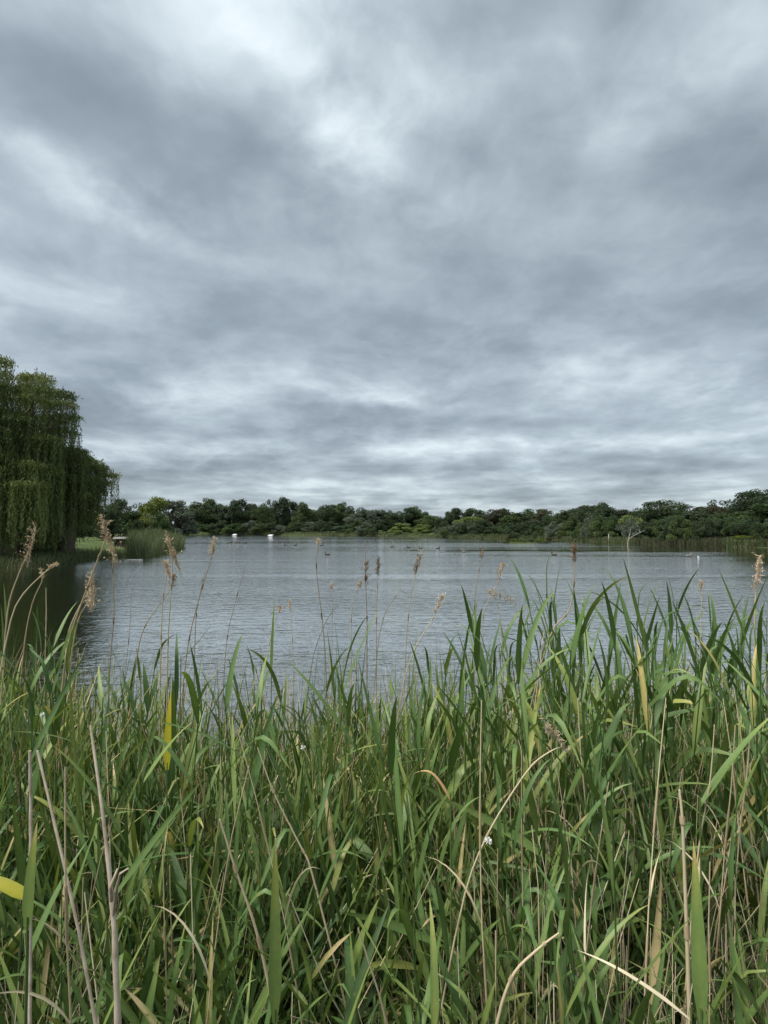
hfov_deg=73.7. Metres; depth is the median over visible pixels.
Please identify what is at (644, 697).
reed
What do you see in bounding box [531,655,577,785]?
reed
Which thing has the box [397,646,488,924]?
reed
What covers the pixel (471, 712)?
reed
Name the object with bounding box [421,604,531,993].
reed
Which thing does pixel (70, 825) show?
reed
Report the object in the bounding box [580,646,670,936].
reed
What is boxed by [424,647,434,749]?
reed
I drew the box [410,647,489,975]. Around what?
reed
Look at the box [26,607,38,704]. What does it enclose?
reed
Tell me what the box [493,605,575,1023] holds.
reed
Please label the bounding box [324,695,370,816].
reed
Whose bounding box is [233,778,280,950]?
reed
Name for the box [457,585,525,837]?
reed
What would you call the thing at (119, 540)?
fishing platform
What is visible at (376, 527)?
shrub
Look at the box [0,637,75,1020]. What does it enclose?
reed
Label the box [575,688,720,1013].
reed
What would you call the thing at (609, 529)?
shrub
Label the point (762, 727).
reed
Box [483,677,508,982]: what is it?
reed
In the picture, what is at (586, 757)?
reed
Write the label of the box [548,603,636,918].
reed
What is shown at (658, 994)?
dry leaf
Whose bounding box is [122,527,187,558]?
reed bed
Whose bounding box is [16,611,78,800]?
reed
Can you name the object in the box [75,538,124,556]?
lawn grass
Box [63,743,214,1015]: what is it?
reed
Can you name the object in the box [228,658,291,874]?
reed
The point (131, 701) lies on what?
reed
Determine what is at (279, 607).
reed stalk
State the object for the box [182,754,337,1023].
reed
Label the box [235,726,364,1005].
reed
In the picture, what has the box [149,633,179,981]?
reed
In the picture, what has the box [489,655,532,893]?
reed
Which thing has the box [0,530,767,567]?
ground
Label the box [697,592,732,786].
reed
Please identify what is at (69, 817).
dry straw stem
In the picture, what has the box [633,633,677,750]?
reed
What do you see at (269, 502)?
open crowned tree
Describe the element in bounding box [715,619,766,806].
reed
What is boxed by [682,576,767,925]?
reed
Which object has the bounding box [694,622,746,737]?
reed
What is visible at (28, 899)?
grass leaf
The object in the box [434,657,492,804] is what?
reed
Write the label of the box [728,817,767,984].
reed
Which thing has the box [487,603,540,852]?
reed
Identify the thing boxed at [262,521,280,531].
shrub
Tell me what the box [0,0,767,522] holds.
sky
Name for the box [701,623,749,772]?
reed
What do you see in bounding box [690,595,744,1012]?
reed
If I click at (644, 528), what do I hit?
shrub
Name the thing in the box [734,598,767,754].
reed
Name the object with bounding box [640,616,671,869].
reed
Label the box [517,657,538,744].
reed
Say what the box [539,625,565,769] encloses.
reed
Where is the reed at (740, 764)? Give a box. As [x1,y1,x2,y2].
[711,636,767,1013]
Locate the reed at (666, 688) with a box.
[558,565,767,1021]
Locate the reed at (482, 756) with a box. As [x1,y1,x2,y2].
[449,621,500,1013]
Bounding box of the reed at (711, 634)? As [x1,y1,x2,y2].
[702,597,727,808]
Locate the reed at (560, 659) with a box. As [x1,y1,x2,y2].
[526,549,610,796]
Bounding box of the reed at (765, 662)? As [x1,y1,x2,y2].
[756,622,767,716]
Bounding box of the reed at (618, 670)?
[601,581,683,1000]
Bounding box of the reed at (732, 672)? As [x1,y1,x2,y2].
[724,664,733,721]
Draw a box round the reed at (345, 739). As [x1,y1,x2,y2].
[321,692,361,830]
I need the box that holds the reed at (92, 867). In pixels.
[66,778,131,1023]
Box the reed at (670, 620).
[651,581,732,798]
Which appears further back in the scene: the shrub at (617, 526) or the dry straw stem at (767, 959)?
the shrub at (617, 526)
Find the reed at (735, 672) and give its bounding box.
[713,642,764,797]
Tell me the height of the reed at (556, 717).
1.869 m
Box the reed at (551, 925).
[486,909,554,1023]
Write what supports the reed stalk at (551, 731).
on the ground at (88, 545)
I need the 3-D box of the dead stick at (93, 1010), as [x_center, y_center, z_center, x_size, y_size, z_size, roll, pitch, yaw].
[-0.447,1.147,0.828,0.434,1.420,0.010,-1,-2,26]
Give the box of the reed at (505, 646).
[499,620,512,724]
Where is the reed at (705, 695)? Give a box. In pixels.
[679,626,730,809]
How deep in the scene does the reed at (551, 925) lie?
0.97 m
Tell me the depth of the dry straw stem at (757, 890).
1.48 m
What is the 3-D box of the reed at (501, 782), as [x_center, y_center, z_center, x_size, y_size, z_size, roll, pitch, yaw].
[0.344,1.190,1.386,0.393,1.772,0.328,-1,-2,15]
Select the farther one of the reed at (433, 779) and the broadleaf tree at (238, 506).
the broadleaf tree at (238, 506)
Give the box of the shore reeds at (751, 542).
[194,531,767,546]
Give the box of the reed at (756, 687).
[738,649,766,787]
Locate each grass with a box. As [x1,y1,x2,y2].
[0,546,133,567]
[0,619,767,1023]
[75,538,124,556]
[281,532,328,535]
[502,539,542,542]
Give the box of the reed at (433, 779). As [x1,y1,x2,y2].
[380,694,463,914]
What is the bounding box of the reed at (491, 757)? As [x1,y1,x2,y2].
[445,700,521,1023]
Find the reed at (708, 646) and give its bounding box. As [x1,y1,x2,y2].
[691,622,721,913]
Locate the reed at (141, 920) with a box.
[127,845,165,1011]
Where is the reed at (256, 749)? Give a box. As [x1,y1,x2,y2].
[255,726,264,834]
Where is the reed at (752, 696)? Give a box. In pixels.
[711,571,766,937]
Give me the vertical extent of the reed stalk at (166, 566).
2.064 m
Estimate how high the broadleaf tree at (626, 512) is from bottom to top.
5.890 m
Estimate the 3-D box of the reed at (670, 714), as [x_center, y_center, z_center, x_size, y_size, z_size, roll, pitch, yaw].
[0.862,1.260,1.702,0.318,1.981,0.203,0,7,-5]
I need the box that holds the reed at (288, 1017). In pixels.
[176,806,324,1023]
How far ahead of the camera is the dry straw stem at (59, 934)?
1.22 m
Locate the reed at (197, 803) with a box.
[160,699,306,957]
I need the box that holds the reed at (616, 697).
[535,584,678,837]
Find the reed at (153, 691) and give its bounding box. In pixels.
[102,669,159,846]
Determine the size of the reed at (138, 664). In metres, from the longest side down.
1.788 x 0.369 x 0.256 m
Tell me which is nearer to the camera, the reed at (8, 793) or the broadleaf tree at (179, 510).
the reed at (8, 793)
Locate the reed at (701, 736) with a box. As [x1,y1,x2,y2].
[675,592,723,811]
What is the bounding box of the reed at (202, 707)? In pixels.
[60,645,232,1002]
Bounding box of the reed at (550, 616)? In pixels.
[549,601,569,813]
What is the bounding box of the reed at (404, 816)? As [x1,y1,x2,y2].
[308,791,412,970]
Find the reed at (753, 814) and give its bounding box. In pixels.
[703,662,767,966]
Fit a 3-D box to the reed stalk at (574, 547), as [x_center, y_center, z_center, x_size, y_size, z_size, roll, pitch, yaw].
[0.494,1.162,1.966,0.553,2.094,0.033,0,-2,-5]
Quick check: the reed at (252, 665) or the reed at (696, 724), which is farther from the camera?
the reed at (252, 665)
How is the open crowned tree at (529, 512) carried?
on the ground at (88, 545)
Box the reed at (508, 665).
[506,641,519,794]
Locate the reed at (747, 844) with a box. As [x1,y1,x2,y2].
[692,603,767,982]
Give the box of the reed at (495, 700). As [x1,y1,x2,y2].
[489,643,515,838]
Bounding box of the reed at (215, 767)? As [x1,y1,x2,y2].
[203,653,268,879]
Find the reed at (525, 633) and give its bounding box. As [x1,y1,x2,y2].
[522,619,571,733]
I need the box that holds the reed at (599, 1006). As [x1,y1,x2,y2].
[598,845,722,1023]
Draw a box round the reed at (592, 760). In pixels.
[559,628,614,777]
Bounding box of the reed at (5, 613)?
[0,588,6,698]
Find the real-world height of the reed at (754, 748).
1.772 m
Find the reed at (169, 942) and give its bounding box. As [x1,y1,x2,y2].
[58,829,186,1010]
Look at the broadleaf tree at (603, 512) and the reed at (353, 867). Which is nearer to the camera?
the reed at (353, 867)
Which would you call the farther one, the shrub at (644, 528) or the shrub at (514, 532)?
the shrub at (514, 532)
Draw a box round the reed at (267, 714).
[239,649,295,944]
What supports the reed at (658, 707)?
on the ground at (88, 545)
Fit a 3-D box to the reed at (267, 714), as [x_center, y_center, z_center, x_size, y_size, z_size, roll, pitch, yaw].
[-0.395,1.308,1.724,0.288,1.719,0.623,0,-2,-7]
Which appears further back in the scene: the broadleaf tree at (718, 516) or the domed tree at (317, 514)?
the domed tree at (317, 514)
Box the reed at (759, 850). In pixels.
[743,769,767,932]
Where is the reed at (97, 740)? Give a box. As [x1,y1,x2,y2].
[61,719,202,913]
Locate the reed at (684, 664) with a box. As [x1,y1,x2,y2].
[665,606,691,728]
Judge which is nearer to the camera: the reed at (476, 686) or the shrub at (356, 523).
the reed at (476, 686)
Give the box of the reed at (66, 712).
[56,688,74,793]
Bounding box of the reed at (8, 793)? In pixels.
[1,764,51,1018]
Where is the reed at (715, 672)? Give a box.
[690,618,734,819]
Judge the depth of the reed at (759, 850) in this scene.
1.51 m
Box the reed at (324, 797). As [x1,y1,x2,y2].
[242,704,390,1023]
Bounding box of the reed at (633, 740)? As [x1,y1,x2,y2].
[609,648,644,832]
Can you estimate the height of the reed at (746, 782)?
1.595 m
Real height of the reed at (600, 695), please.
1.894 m
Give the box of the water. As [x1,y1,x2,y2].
[0,534,767,776]
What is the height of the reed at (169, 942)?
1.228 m
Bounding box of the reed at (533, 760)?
[489,663,669,953]
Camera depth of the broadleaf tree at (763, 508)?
79.97 m
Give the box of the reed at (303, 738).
[279,687,339,964]
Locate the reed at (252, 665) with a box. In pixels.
[240,647,269,772]
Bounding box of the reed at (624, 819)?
[603,631,731,1006]
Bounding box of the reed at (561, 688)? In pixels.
[523,545,610,832]
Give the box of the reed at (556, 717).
[455,592,580,1014]
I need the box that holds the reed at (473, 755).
[435,657,484,869]
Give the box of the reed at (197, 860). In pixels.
[173,826,214,1007]
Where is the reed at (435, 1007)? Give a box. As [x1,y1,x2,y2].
[362,878,450,1023]
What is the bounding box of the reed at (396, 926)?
[340,669,518,1001]
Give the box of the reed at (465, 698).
[452,651,473,784]
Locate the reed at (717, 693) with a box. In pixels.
[715,635,720,713]
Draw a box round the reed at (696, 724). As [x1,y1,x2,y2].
[600,601,763,979]
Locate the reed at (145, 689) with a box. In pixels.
[117,634,174,807]
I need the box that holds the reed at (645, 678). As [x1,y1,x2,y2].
[625,634,660,748]
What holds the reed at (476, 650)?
on the ground at (88, 545)
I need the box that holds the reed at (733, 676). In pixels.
[678,627,750,803]
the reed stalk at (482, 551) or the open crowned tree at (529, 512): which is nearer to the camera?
the reed stalk at (482, 551)
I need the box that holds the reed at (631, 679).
[578,601,657,936]
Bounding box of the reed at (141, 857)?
[34,723,203,1023]
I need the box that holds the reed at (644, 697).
[591,559,737,964]
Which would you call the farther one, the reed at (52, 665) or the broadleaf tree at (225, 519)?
the broadleaf tree at (225, 519)
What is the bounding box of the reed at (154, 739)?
[132,723,187,821]
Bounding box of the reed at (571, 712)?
[512,634,585,864]
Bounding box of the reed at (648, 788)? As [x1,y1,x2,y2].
[501,671,708,885]
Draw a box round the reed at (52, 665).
[44,635,72,782]
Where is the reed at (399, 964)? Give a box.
[358,662,446,1020]
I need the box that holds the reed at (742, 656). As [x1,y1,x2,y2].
[667,596,767,835]
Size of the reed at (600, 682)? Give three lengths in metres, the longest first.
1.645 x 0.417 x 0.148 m
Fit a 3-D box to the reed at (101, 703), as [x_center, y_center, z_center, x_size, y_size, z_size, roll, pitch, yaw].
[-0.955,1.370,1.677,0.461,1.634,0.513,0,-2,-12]
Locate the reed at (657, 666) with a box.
[656,576,702,680]
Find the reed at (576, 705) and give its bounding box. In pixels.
[513,585,647,990]
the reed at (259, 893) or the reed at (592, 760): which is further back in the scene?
the reed at (592, 760)
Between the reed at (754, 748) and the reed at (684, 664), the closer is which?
the reed at (754, 748)
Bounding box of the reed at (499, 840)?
[482,772,558,1022]
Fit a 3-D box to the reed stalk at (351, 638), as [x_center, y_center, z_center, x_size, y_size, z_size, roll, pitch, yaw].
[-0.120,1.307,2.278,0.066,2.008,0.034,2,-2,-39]
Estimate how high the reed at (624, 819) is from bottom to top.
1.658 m
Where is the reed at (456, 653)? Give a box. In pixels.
[442,615,487,790]
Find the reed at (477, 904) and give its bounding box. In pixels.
[402,846,533,1023]
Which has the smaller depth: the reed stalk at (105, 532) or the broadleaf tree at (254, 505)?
the reed stalk at (105, 532)
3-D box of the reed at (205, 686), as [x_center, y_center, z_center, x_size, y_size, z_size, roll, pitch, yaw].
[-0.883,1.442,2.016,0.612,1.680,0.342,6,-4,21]
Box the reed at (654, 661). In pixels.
[651,621,660,728]
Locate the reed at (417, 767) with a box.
[406,698,441,973]
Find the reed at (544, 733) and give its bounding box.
[518,616,582,772]
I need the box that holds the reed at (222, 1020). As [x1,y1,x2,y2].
[217,925,243,1023]
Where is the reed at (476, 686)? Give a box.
[475,643,490,779]
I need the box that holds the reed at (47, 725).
[0,603,85,1006]
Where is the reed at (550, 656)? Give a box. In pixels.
[531,623,573,724]
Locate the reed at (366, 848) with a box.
[287,615,448,986]
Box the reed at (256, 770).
[113,656,276,992]
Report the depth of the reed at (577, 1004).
1.04 m
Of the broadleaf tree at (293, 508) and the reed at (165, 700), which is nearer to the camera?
the reed at (165, 700)
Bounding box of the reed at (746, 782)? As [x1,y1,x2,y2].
[649,674,767,1023]
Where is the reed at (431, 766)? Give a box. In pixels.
[357,707,509,974]
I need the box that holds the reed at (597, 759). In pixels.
[507,676,622,978]
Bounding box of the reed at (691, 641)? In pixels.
[682,621,705,684]
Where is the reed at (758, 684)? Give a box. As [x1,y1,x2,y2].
[707,628,767,857]
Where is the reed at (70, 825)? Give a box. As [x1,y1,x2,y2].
[13,744,126,1023]
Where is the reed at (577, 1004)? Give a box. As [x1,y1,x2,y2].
[532,768,586,1023]
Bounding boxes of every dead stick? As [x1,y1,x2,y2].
[28,750,32,1023]
[36,750,97,1023]
[89,725,128,1023]
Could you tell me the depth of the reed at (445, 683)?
2.56 m
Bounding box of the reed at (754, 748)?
[700,635,767,959]
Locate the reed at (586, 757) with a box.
[520,598,626,1022]
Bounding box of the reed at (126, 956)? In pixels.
[119,866,190,1020]
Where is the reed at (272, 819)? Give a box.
[240,641,376,1010]
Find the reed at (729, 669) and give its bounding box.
[706,641,751,791]
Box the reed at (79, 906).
[62,825,86,1002]
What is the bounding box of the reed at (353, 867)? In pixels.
[341,795,355,1012]
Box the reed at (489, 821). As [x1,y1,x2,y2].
[445,584,665,988]
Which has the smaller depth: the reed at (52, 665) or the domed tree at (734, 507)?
the reed at (52, 665)
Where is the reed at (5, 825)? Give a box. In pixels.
[0,807,19,835]
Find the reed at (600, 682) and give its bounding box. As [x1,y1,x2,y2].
[586,667,616,757]
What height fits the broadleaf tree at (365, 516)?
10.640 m
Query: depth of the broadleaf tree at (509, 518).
138.31 m
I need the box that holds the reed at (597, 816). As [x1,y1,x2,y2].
[506,576,631,1020]
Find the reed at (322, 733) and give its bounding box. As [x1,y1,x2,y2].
[319,713,338,753]
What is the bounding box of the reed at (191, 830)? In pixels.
[124,672,288,1014]
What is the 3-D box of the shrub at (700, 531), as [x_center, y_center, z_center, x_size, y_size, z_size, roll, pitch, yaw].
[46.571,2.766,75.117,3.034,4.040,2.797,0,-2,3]
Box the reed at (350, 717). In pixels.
[336,674,369,809]
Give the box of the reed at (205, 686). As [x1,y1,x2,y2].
[125,677,223,882]
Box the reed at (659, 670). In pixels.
[604,580,688,807]
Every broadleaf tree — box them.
[76,512,93,537]
[92,504,121,540]
[113,498,136,530]
[116,510,144,536]
[138,496,169,528]
[158,499,196,533]
[187,501,212,527]
[202,497,215,520]
[206,503,220,524]
[217,504,237,522]
[218,510,237,524]
[227,499,249,528]
[244,503,257,509]
[269,497,292,526]
[282,501,300,522]
[290,502,315,531]
[320,505,334,526]
[328,502,350,526]
[340,506,355,524]
[361,509,370,520]
[363,509,385,524]
[381,512,406,531]
[396,508,420,527]
[404,506,428,527]
[413,515,434,528]
[432,516,453,532]
[440,508,465,527]
[452,516,484,528]
[464,508,485,521]
[472,513,485,519]
[476,514,496,525]
[484,508,509,528]
[496,511,528,532]
[513,513,530,524]
[529,509,542,524]
[545,510,567,527]
[559,511,577,522]
[577,505,597,512]
[588,502,608,512]
[589,507,622,520]
[611,509,632,518]
[614,515,642,537]
[682,510,711,527]
[690,505,719,519]
[703,506,734,522]
[708,511,757,533]
[744,503,767,523]
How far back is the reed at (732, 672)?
2.37 m
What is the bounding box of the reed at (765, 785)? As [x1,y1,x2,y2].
[736,710,767,898]
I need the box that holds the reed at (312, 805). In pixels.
[288,663,342,998]
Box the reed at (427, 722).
[323,640,464,931]
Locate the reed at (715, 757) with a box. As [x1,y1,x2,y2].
[661,657,760,895]
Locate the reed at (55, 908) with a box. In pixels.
[36,851,98,1020]
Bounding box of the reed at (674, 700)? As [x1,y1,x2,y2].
[607,583,703,876]
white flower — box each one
[40,713,44,824]
[301,745,304,988]
[484,837,491,1023]
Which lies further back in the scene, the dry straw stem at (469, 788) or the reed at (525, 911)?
the dry straw stem at (469, 788)
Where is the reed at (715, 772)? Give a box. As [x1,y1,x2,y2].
[676,660,767,995]
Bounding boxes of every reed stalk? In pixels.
[0,520,38,704]
[0,561,57,673]
[13,568,46,759]
[44,599,46,700]
[55,511,121,756]
[55,585,97,780]
[56,570,99,821]
[107,555,114,726]
[119,592,131,781]
[123,574,176,770]
[158,560,173,827]
[163,530,181,715]
[176,536,217,790]
[191,571,205,787]
[219,819,276,1023]
[222,568,244,721]
[257,748,345,1009]
[263,605,282,722]
[286,599,294,790]
[297,604,339,820]
[316,538,330,811]
[330,581,333,798]
[351,580,362,721]
[360,541,369,840]
[368,590,401,775]
[375,556,380,800]
[388,591,445,784]
[402,548,423,760]
[441,717,571,1012]
[474,547,484,720]
[482,562,507,799]
[484,542,578,910]
[486,588,516,738]
[495,932,559,1023]
[515,630,544,965]
[603,655,651,853]
[620,671,637,917]
[678,790,690,1023]
[681,724,714,1023]
[697,579,705,790]
[751,552,765,802]
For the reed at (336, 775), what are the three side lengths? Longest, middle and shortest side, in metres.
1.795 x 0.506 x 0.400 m
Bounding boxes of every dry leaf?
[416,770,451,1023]
[578,950,691,1023]
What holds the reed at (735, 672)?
on the ground at (88, 545)
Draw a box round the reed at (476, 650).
[468,609,547,972]
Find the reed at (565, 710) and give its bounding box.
[513,671,616,1009]
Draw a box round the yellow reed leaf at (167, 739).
[163,693,170,975]
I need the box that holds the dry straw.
[0,648,767,1023]
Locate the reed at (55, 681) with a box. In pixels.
[4,619,136,914]
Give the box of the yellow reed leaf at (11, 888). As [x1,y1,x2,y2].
[0,876,29,1023]
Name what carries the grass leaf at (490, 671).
on the ground at (88, 545)
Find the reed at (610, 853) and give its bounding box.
[571,714,690,1023]
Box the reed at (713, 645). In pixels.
[676,605,732,714]
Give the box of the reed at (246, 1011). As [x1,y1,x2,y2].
[244,956,252,1023]
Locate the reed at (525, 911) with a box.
[511,759,568,1022]
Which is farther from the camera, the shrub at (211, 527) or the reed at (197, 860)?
the shrub at (211, 527)
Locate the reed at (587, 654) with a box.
[505,577,656,945]
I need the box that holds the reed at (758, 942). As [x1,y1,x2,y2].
[740,894,767,977]
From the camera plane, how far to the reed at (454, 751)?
1.65 m
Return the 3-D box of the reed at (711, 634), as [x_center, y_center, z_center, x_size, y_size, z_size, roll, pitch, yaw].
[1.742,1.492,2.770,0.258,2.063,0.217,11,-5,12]
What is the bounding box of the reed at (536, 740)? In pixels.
[513,595,570,1013]
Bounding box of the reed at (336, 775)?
[290,627,375,987]
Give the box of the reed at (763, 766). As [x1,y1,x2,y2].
[756,739,767,872]
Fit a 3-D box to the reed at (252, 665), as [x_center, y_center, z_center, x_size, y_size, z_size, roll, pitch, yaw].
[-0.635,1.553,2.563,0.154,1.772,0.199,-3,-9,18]
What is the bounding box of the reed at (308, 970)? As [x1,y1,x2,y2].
[252,817,356,1023]
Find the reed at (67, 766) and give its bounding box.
[4,622,90,999]
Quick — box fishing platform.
[113,537,139,547]
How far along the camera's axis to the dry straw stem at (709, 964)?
1.03 m
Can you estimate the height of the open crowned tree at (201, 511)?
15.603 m
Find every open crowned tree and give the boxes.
[131,503,147,517]
[189,502,211,530]
[237,505,254,524]
[250,506,272,527]
[251,503,273,530]
[263,499,277,521]
[343,512,365,525]
[421,516,440,531]
[522,508,534,524]
[529,509,551,525]
[542,511,558,526]
[570,506,590,528]
[590,505,610,522]
[646,509,677,526]
[706,500,729,512]
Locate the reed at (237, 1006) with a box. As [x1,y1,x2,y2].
[202,923,255,1023]
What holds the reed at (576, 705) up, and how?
on the ground at (88, 545)
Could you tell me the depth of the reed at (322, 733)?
2.24 m
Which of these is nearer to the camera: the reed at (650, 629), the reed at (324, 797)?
the reed at (324, 797)
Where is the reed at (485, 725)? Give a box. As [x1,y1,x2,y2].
[453,691,512,907]
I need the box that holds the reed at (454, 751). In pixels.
[431,663,479,888]
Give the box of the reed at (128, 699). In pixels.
[104,644,163,758]
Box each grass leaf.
[22,823,36,1023]
[179,621,213,783]
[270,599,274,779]
[341,608,379,797]
[465,594,492,868]
[691,841,707,1023]
[698,718,767,908]
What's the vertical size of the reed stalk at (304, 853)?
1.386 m
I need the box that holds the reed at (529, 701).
[502,609,571,827]
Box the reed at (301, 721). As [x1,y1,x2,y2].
[298,699,310,761]
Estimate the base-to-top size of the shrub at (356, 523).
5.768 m
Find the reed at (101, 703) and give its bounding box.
[4,667,145,908]
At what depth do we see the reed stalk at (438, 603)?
2.19 m
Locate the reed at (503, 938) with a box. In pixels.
[439,924,528,1023]
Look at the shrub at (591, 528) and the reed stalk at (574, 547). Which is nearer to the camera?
the reed stalk at (574, 547)
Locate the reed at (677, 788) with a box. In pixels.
[612,657,696,868]
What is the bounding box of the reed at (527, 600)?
[497,553,627,846]
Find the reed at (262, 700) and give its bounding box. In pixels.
[237,646,290,762]
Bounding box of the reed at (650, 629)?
[607,599,662,806]
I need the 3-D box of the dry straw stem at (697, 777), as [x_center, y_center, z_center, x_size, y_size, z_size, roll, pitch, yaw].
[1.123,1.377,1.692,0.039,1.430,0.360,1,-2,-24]
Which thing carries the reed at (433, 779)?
on the ground at (88, 545)
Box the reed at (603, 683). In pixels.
[532,645,613,832]
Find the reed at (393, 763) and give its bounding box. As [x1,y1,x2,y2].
[387,697,455,1023]
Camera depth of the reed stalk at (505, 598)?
2.09 m
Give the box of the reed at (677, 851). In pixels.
[593,739,746,1016]
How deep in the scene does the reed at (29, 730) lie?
1.58 m
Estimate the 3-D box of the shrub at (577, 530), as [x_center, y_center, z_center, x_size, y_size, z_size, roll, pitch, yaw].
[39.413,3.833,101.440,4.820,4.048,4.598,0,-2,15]
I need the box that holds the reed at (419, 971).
[409,889,443,1023]
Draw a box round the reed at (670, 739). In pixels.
[655,638,677,865]
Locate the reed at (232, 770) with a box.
[168,635,290,982]
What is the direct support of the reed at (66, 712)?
on the ground at (88, 545)
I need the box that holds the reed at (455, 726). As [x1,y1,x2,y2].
[377,643,579,959]
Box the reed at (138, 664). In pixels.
[137,657,163,736]
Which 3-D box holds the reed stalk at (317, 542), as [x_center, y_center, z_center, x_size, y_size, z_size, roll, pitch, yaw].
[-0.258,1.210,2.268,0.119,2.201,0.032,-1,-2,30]
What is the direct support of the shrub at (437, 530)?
on the ground at (88, 545)
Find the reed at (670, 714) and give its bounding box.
[604,605,714,900]
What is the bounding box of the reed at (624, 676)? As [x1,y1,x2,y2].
[606,633,640,749]
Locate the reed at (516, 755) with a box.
[440,648,582,972]
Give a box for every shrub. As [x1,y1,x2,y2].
[149,511,172,532]
[179,519,199,534]
[197,524,207,530]
[202,523,221,532]
[214,521,227,531]
[219,524,246,533]
[232,523,247,531]
[242,520,258,531]
[249,523,270,532]
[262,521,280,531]
[271,525,286,532]
[284,522,301,531]
[287,522,307,531]
[299,522,321,531]
[312,519,327,531]
[320,521,337,532]
[328,526,345,532]
[335,525,351,531]
[347,520,363,530]
[355,523,371,533]
[365,519,388,533]
[387,523,414,533]
[411,524,431,532]
[433,526,447,533]
[438,525,456,535]
[448,521,466,535]
[455,520,480,534]
[466,523,480,533]
[469,519,493,535]
[481,525,503,534]
[496,523,509,534]
[501,522,526,536]
[516,521,529,532]
[520,520,543,534]
[532,526,547,536]
[544,521,558,537]
[553,523,566,536]
[555,526,576,536]
[561,516,580,535]
[570,521,589,537]
[579,517,602,537]
[587,515,607,537]
[593,522,619,537]
[601,515,620,537]
[609,522,628,536]
[620,518,637,537]
[628,522,650,538]
[632,532,656,538]
[638,519,662,537]
[651,520,665,536]
[657,517,676,540]
[659,515,689,538]
[666,514,690,540]
[680,520,697,538]
[691,517,711,539]
[698,517,716,536]
[705,520,723,536]
[714,518,730,538]
[719,517,741,536]
[729,535,753,541]
[730,518,754,535]
[743,518,761,536]
[749,522,767,540]
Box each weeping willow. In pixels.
[0,354,93,554]
[19,449,122,554]
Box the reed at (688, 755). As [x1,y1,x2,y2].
[631,619,739,872]
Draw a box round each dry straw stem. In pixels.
[0,767,71,1023]
[8,715,36,948]
[32,805,117,1006]
[57,731,99,1013]
[64,881,103,1021]
[74,731,137,1023]
[122,865,179,1021]
[153,766,248,1023]
[162,849,207,1011]
[237,729,318,1023]
[357,927,387,1023]
[426,700,488,1023]
[451,720,508,888]
[506,695,536,790]
[518,739,577,972]
[519,712,570,866]
[521,750,563,1000]
[531,741,560,973]
[531,825,562,1019]
[544,690,599,956]
[545,730,599,977]
[550,698,612,1012]
[582,782,608,996]
[614,769,711,997]
[622,789,689,993]
[643,698,665,1023]
[668,725,735,1000]
[675,716,732,852]
[679,735,704,855]
[695,719,765,987]
[701,725,759,1023]
[706,838,744,1012]
[708,862,710,1023]
[711,840,730,961]
[720,733,727,934]
[723,698,758,1018]
[734,689,766,1006]
[757,827,767,1023]
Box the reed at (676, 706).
[648,569,698,804]
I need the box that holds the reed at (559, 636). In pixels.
[548,589,562,820]
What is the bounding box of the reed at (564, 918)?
[556,783,648,1023]
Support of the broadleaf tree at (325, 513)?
on the ground at (88, 545)
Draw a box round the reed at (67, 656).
[0,617,118,889]
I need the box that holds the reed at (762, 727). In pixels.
[748,673,767,793]
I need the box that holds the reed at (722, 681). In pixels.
[677,616,735,757]
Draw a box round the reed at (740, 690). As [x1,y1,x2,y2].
[716,647,765,763]
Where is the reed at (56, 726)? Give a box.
[25,648,95,992]
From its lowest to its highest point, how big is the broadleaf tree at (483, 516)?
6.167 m
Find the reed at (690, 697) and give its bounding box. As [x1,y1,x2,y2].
[618,611,767,922]
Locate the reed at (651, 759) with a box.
[616,633,666,804]
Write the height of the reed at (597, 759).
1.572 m
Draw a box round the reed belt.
[635,536,725,546]
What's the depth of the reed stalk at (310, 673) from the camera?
2.28 m
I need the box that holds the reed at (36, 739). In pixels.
[0,692,129,1021]
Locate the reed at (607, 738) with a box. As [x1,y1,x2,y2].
[552,635,632,1019]
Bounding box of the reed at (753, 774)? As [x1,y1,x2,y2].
[725,676,765,871]
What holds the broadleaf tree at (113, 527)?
on the ground at (88, 545)
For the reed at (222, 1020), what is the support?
on the ground at (88, 545)
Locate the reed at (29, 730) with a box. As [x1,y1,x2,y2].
[13,696,96,960]
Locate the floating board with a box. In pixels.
[125,559,142,560]
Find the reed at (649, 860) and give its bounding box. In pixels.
[599,792,722,1003]
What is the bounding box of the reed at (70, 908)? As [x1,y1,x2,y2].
[0,817,154,1023]
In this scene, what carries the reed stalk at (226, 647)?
on the ground at (88, 545)
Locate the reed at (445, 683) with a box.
[411,631,477,826]
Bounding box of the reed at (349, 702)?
[285,682,387,945]
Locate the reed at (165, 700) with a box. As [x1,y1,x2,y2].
[164,675,178,736]
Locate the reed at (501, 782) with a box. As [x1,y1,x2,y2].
[437,624,592,1008]
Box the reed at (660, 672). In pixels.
[629,619,682,800]
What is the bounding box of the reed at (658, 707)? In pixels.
[562,591,752,999]
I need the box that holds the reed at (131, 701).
[107,676,160,793]
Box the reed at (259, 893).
[207,787,292,1021]
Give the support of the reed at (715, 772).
on the ground at (88, 545)
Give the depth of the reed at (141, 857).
1.15 m
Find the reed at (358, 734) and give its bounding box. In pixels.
[350,690,379,896]
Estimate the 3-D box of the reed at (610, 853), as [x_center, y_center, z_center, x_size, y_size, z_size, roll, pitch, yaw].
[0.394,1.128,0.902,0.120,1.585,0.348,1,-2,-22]
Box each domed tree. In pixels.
[313,504,336,523]
[629,499,693,522]
[724,488,767,523]
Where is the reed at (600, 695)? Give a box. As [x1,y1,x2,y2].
[541,579,664,1011]
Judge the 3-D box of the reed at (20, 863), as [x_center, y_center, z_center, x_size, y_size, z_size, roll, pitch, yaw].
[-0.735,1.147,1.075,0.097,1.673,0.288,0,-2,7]
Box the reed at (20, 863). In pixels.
[0,670,88,1023]
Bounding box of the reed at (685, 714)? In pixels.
[669,659,690,835]
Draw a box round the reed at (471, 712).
[445,678,494,835]
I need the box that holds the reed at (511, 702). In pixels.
[486,602,546,812]

